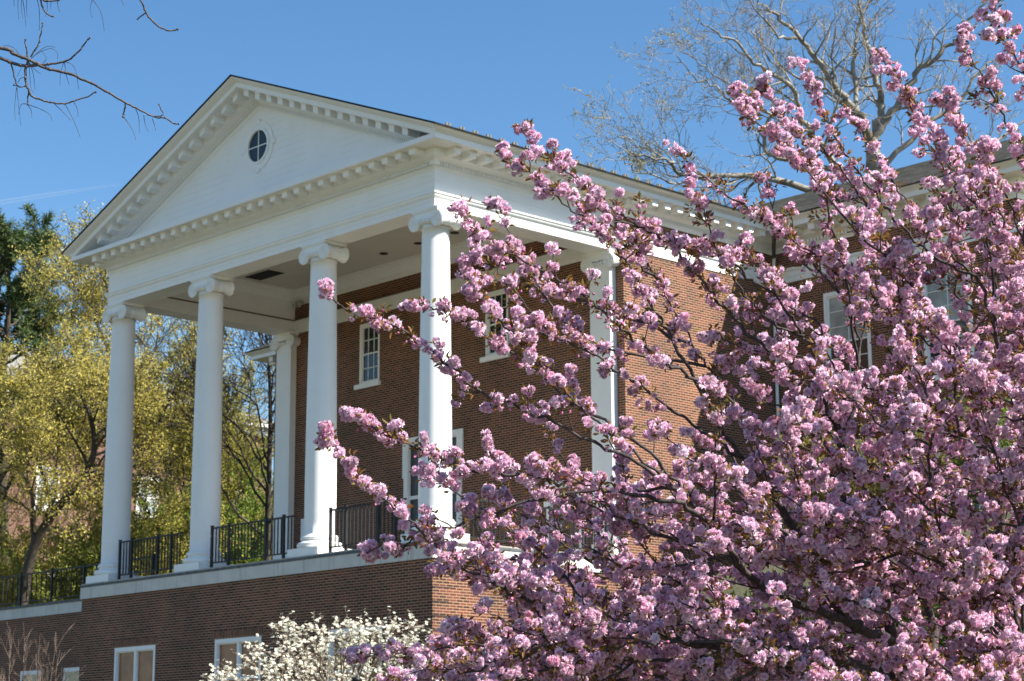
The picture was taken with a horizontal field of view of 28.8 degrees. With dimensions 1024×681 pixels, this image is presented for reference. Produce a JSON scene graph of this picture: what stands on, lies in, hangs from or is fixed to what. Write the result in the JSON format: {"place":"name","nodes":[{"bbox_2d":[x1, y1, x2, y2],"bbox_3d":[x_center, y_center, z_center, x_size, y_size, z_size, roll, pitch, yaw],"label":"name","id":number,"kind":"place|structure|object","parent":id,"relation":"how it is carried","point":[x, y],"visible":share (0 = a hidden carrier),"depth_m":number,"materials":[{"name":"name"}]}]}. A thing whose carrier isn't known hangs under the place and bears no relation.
{"place":"outdoors","nodes":[
{"label":"outdoors","id":0,"kind":"place"},
{"bbox_2d":[352,675,360,680],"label":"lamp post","id":1,"kind":"object","parent":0,"point":[356,678],"visible":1,"depth_m":35.93,"materials":[{"name":"black metal"}]},
{"bbox_2d":[0,0,1023,486],"label":"sky","id":2,"kind":"structure","parent":0,"point":[485,67],"materials":[{"name":"blue"}]},
{"bbox_2d":[685,509,1015,675],"bbox_3d":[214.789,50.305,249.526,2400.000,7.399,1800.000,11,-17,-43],"label":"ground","id":3,"kind":"structure","parent":0,"point":[740,588],"depth_m":40.30,"materials":[{"name":"green plant"}]},
{"bbox_2d":[0,598,81,680],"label":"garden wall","id":4,"kind":"structure","parent":3,"relation":"on","point":[48,621],"depth_m":62.99,"materials":[{"name":"red brick"}]},
{"bbox_2d":[19,662,43,680],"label":"window","id":5,"kind":"structure","parent":4,"relation":"in","point":[27,666],"depth_m":63.26,"materials":[{"name":"white paint"}]},
{"bbox_2d":[62,659,79,680],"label":"window","id":6,"kind":"structure","parent":4,"relation":"in","point":[66,663],"depth_m":61.50,"materials":[{"name":"white paint"}]},
{"bbox_2d":[0,554,154,605],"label":"iron railing","id":7,"kind":"object","parent":4,"relation":"on","point":[52,570],"visible":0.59,"depth_m":63.27,"materials":[{"name":"black metal"}]},
{"bbox_2d":[0,621,84,680],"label":"bare shrub","id":8,"kind":"object","parent":3,"relation":"on","point":[40,666],"visible":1,"depth_m":39.63,"materials":[{"name":"brown plant"}]},
{"bbox_2d":[0,0,178,139],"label":"bare tree","id":9,"kind":"object","parent":3,"relation":"on","point":[28,61],"visible":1,"depth_m":13.00,"materials":[{"name":"grey plant"}]},
{"bbox_2d":[200,606,443,680],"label":"dogwood tree","id":10,"kind":"object","parent":3,"relation":"on","point":[289,662],"visible":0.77,"depth_m":41.79,"materials":[{"name":"beige plant"}]},
{"bbox_2d":[61,74,1023,680],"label":"brick building","id":11,"kind":"structure","parent":3,"relation":"on","point":[239,202],"depth_m":54.27,"materials":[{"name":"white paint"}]},
{"bbox_2d":[113,637,157,680],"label":"window","id":12,"kind":"structure","parent":11,"relation":"in","point":[137,663],"depth_m":54.85,"materials":[{"name":"white paint"}]},
{"bbox_2d":[117,532,182,579],"bbox_3d":[-10.080,6.012,55.472,0.080,1.190,3.094,11,-17,-43],"label":"iron railing","id":13,"kind":"object","parent":11,"relation":"on","point":[171,551],"visible":0.98,"depth_m":55.45,"materials":[{"name":"black metal"}]},
{"bbox_2d":[213,627,263,680],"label":"window","id":14,"kind":"structure","parent":11,"relation":"in","point":[224,648],"depth_m":51.54,"materials":[{"name":"white paint"}]},
{"bbox_2d":[210,514,293,567],"bbox_3d":[-6.824,5.279,52.153,0.080,1.190,3.581,11,-17,-43],"label":"iron railing","id":15,"kind":"object","parent":11,"relation":"on","point":[228,527],"visible":0.98,"depth_m":52.13,"materials":[{"name":"black metal"}]},
{"bbox_2d":[241,119,275,172],"bbox_3d":[-6.924,-5.312,54.535,0.110,1.520,1.500,11,-17,-43],"label":"oval window","id":16,"kind":"structure","parent":11,"relation":"in","point":[258,146],"depth_m":54.52,"materials":[{"name":"white paint"}]},
{"bbox_2d":[301,519,303,536],"bbox_3d":[-5.908,6.489,60.495,0.177,2.280,1.510,11,-17,-43],"label":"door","id":17,"kind":"structure","parent":11,"relation":"in","point":[302,520],"depth_m":61.08,"materials":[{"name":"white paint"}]},
{"bbox_2d":[326,616,384,680],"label":"window","id":18,"kind":"structure","parent":11,"relation":"in","point":[374,619],"depth_m":48.29,"materials":[{"name":"white paint"}]},
{"bbox_2d":[328,497,406,551],"bbox_3d":[-3.551,4.542,48.819,0.080,1.190,2.921,11,-17,-43],"label":"iron railing","id":19,"kind":"object","parent":11,"relation":"on","point":[378,522],"visible":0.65,"depth_m":49.05,"materials":[{"name":"black metal"}]},
{"bbox_2d":[354,313,381,389],"bbox_3d":[-4.300,0.332,60.055,0.190,2.215,1.190,11,-17,-43],"label":"window","id":20,"kind":"structure","parent":11,"relation":"in","point":[369,360],"depth_m":60.11,"materials":[{"name":"white paint"}]},
{"bbox_2d":[402,428,463,533],"bbox_3d":[-2.249,4.735,56.960,0.177,4.180,2.590,11,-17,-43],"label":"door","id":21,"kind":"structure","parent":11,"relation":"in","point":[410,489],"depth_m":57.71,"materials":[{"name":"white paint"}]},
{"bbox_2d":[480,282,509,362],"bbox_3d":[-0.440,-0.538,56.121,0.190,2.215,1.190,11,-17,-43],"label":"window","id":22,"kind":"structure","parent":11,"relation":"in","point":[498,295],"depth_m":56.19,"materials":[{"name":"white paint"}]},
{"bbox_2d":[466,499,607,551],"bbox_3d":[0.682,4.653,49.458,4.930,1.190,0.080,11,-17,-43],"label":"iron railing","id":23,"kind":"object","parent":11,"relation":"on","point":[545,508],"visible":0.18,"depth_m":49.53,"materials":[{"name":"black metal"}]},
{"bbox_2d":[544,480,583,550],"bbox_3d":[1.423,4.838,53.023,0.177,2.280,1.510,11,-17,-43],"label":"door","id":24,"kind":"structure","parent":11,"relation":"in","point":[546,504],"depth_m":53.12,"materials":[{"name":"white paint"}]},
{"bbox_2d":[820,281,871,394],"bbox_3d":[9.240,-0.060,55.004,0.190,3.215,1.810,11,-17,-43],"label":"window","id":25,"kind":"structure","parent":11,"relation":"in","point":[834,313],"depth_m":55.31,"materials":[{"name":"white glass"}]},
{"bbox_2d":[826,430,875,496],"bbox_3d":[9.313,3.861,54.166,0.112,2.915,1.750,11,-17,-43],"label":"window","id":26,"kind":"structure","parent":11,"relation":"in","point":[849,430],"depth_m":54.37,"materials":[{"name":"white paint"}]},
{"bbox_2d":[918,257,974,380],"bbox_3d":[11.488,-0.566,52.712,0.190,3.215,1.810,11,-17,-43],"label":"window","id":27,"kind":"structure","parent":11,"relation":"in","point":[939,298],"depth_m":52.90,"materials":[{"name":"white glass"}]},
{"bbox_2d":[932,412,981,515],"bbox_3d":[11.561,3.355,51.874,0.112,2.915,1.750,11,-17,-43],"label":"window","id":28,"kind":"structure","parent":11,"relation":"in","point":[978,507],"depth_m":51.30,"materials":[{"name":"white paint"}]},
{"bbox_2d":[313,0,1023,680],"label":"cherry tree","id":29,"kind":"object","parent":3,"relation":"on","point":[973,584],"visible":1,"depth_m":10.74,"materials":[{"name":"pink plant"}]},
{"bbox_2d":[563,0,1023,205],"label":"bare tree","id":30,"kind":"object","parent":3,"relation":"on","point":[881,122],"visible":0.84,"depth_m":73.10,"materials":[{"name":"grey plant"}]},
{"bbox_3d":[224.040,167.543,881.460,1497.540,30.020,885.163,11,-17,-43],"label":"lawn","id":31,"kind":"structure","parent":0,"visible":0},
{"bbox_2d":[0,202,83,605],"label":"pine tree","id":32,"kind":"object","parent":31,"relation":"on","point":[19,317],"visible":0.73,"depth_m":95.56,"materials":[{"name":"green plant"}]},
{"bbox_2d":[0,333,102,567],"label":"leafy tree","id":33,"kind":"object","parent":31,"relation":"on","point":[8,350],"visible":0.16,"depth_m":87.78,"materials":[{"name":"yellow plant"}]},
{"bbox_2d":[0,512,136,607],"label":"leafy shrub","id":34,"kind":"object","parent":31,"relation":"on","point":[49,565],"visible":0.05,"depth_m":89.69,"materials":[{"name":"green plant"}]},
{"bbox_2d":[0,478,136,607],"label":"leafy shrub","id":35,"kind":"object","parent":31,"relation":"on","point":[18,541],"visible":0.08,"depth_m":91.13,"materials":[{"name":"green plant"}]},
{"bbox_2d":[9,476,161,588],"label":"leafy shrub","id":36,"kind":"object","parent":31,"relation":"on","point":[36,528],"visible":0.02,"depth_m":91.81,"materials":[{"name":"green plant"}]},
{"bbox_2d":[0,506,172,605],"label":"leafy shrub","id":37,"kind":"object","parent":31,"relation":"on","point":[91,552],"visible":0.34,"depth_m":81.16,"materials":[{"name":"green plant"}]},
{"bbox_2d":[0,302,185,605],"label":"leafy tree","id":38,"kind":"object","parent":31,"relation":"on","point":[30,424],"visible":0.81,"depth_m":78.83,"materials":[{"name":"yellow plant"}]},
{"bbox_2d":[12,200,254,466],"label":"leafy tree","id":39,"kind":"object","parent":31,"relation":"on","point":[90,290],"visible":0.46,"depth_m":85.58,"materials":[{"name":"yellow plant"}]},
{"bbox_2d":[0,350,273,579],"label":"brick house","id":40,"kind":"structure","parent":31,"relation":"on","point":[265,432],"depth_m":109.60,"materials":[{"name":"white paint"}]},
{"bbox_2d":[35,466,60,511],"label":"window","id":41,"kind":"structure","parent":40,"relation":"in","point":[37,466],"depth_m":108.15,"materials":[{"name":"white paint"}]},
{"bbox_2d":[135,477,158,519],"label":"window","id":42,"kind":"structure","parent":40,"relation":"in","point":[149,498],"depth_m":112.76,"materials":[{"name":"white paint"}]},
{"bbox_2d":[37,324,274,570],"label":"leafy tree","id":43,"kind":"object","parent":31,"relation":"on","point":[189,445],"visible":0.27,"depth_m":90.93,"materials":[{"name":"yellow plant"}]},
{"bbox_2d":[60,486,263,586],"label":"leafy shrub","id":44,"kind":"object","parent":31,"relation":"on","point":[167,523],"visible":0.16,"depth_m":83.88,"materials":[{"name":"green plant"}]},
{"bbox_2d":[77,461,263,566],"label":"leafy shrub","id":45,"kind":"object","parent":31,"relation":"on","point":[148,512],"visible":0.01,"depth_m":95.03,"materials":[{"name":"green plant"}]},
{"bbox_2d":[131,436,273,573],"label":"leafy shrub","id":46,"kind":"object","parent":31,"relation":"on","point":[251,501],"visible":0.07,"depth_m":87.90,"materials":[{"name":"green plant"}]},
{"bbox_2d":[131,367,273,523],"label":"leafy tree","id":47,"kind":"object","parent":31,"relation":"on","point":[180,462],"visible":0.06,"depth_m":103.01,"materials":[{"name":"green plant"}]},
{"bbox_2d":[132,317,274,559],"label":"leafy tree","id":48,"kind":"object","parent":31,"relation":"on","point":[268,468],"visible":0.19,"depth_m":81.95,"materials":[{"name":"green plant"}]}
]}

